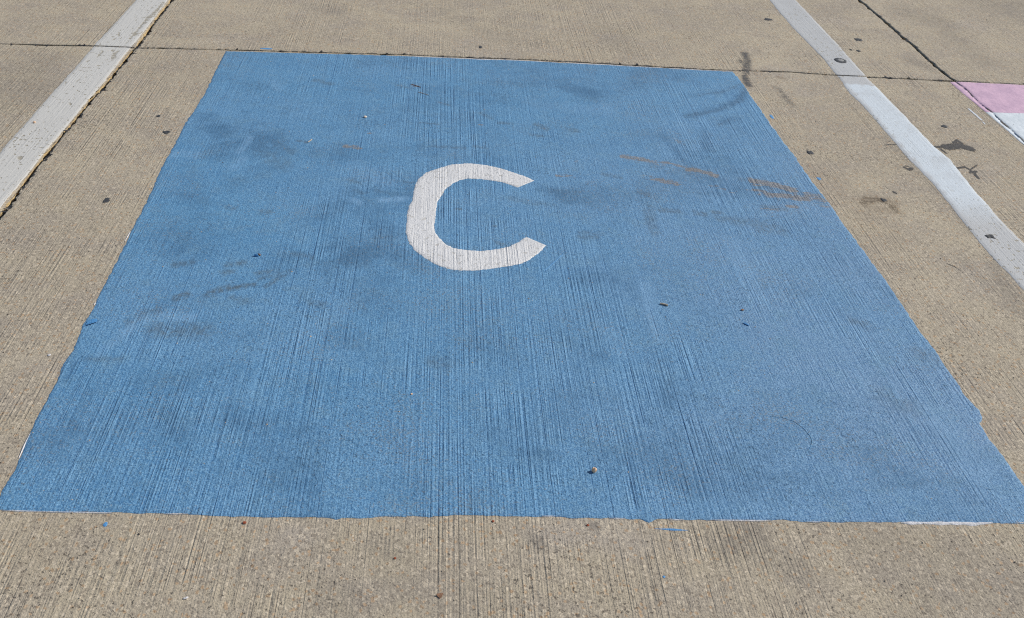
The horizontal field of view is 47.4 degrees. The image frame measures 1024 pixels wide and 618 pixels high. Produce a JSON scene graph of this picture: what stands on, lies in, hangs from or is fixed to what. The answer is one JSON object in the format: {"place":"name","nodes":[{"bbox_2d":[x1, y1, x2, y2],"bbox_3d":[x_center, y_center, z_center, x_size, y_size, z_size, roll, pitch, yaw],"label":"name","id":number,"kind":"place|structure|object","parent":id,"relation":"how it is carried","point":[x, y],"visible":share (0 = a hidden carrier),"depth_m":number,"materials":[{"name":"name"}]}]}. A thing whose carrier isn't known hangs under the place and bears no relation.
{"place":"outdoors","nodes":[
{"label":"outdoors","id":0,"kind":"place"},
{"bbox_2d":[0,0,1023,617],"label":"concrete pavement","id":1,"kind":"structure","parent":0,"point":[116,140],"depth_m":3.38,"materials":[{"name":"beige concrete"}]},
{"bbox_2d":[0,0,166,207],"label":"painted stripe","id":2,"kind":"object","parent":1,"relation":"on","point":[28,144],"visible":1,"depth_m":4.48,"materials":[{"name":"white paint"}]},
{"bbox_2d":[0,5,1018,615],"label":"dark grit","id":3,"kind":"object","parent":1,"relation":"on","point":[400,305],"visible":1,"depth_m":3.51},
{"bbox_2d":[0,51,1023,525],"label":"blue painted square","id":4,"kind":"structure","parent":1,"relation":"on","point":[498,365],"depth_m":3.15,"materials":[{"name":"paint"}]},
{"bbox_2d":[86,319,97,324],"bbox_3d":[-1.100,0.035,3.051,0.030,0.005,0.023,-8,32,-19],"label":"paint flake","id":5,"kind":"object","parent":4,"relation":"on","point":[91,321],"visible":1,"depth_m":3.05,"materials":[{"name":"blue paint"}]},
{"bbox_2d":[772,416,812,453],"bbox_3d":[0.683,0.299,2.792,0.058,0.001,0.161,-7,31,-17],"label":"bristle","id":6,"kind":"object","parent":4,"relation":"on","point":[804,429],"visible":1,"depth_m":2.79,"materials":[{"name":"blue paint"}]},
{"bbox_2d":[654,528,687,530],"bbox_3d":[0.336,0.465,2.462,0.073,0.001,0.007,1,30,-4],"label":"paint dash","id":7,"kind":"object","parent":1,"relation":"on","point":[672,529],"visible":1,"depth_m":2.46,"materials":[{"name":"blue paint"}]},
{"bbox_2d":[739,53,750,85],"bbox_3d":[1.065,-1.090,5.282,0.102,0.001,0.587,5,30,3],"label":"fluid stain","id":8,"kind":"object","parent":1,"relation":"on","point":[746,80],"visible":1,"depth_m":5.24,"materials":[{"name":"grey liquid"}]},
{"bbox_2d":[770,0,1023,289],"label":"painted stripe","id":9,"kind":"object","parent":1,"relation":"on","point":[976,214],"visible":1,"depth_m":4.48,"materials":[{"name":"white paint"}]},
{"bbox_2d":[834,58,846,62],"bbox_3d":[1.538,-1.165,5.463,0.059,0.003,0.080,1,30,-4],"label":"gum spot","id":10,"kind":"object","parent":9,"relation":"on","point":[840,60],"visible":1,"depth_m":5.45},
{"bbox_2d":[934,139,974,153],"bbox_3d":[1.724,-0.627,4.542,0.186,0.001,0.163,-12,33,-25],"label":"tar stain","id":11,"kind":"object","parent":1,"relation":"on","point":[956,145],"visible":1,"depth_m":4.55,"materials":[{"name":"black asphalt"}]},
{"bbox_2d":[956,164,979,178],"bbox_3d":[1.710,-0.510,4.334,0.112,0.001,0.167,1,30,-4],"label":"tar stain","id":12,"kind":"object","parent":1,"relation":"on","point":[974,172],"visible":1,"depth_m":4.34,"materials":[{"name":"black asphalt"}]},
{"bbox_2d":[950,82,1023,144],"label":"painted patch","id":13,"kind":"object","parent":1,"relation":"on","point":[1005,102],"visible":1,"depth_m":5.07,"materials":[{"name":"pink paint"}]}
]}

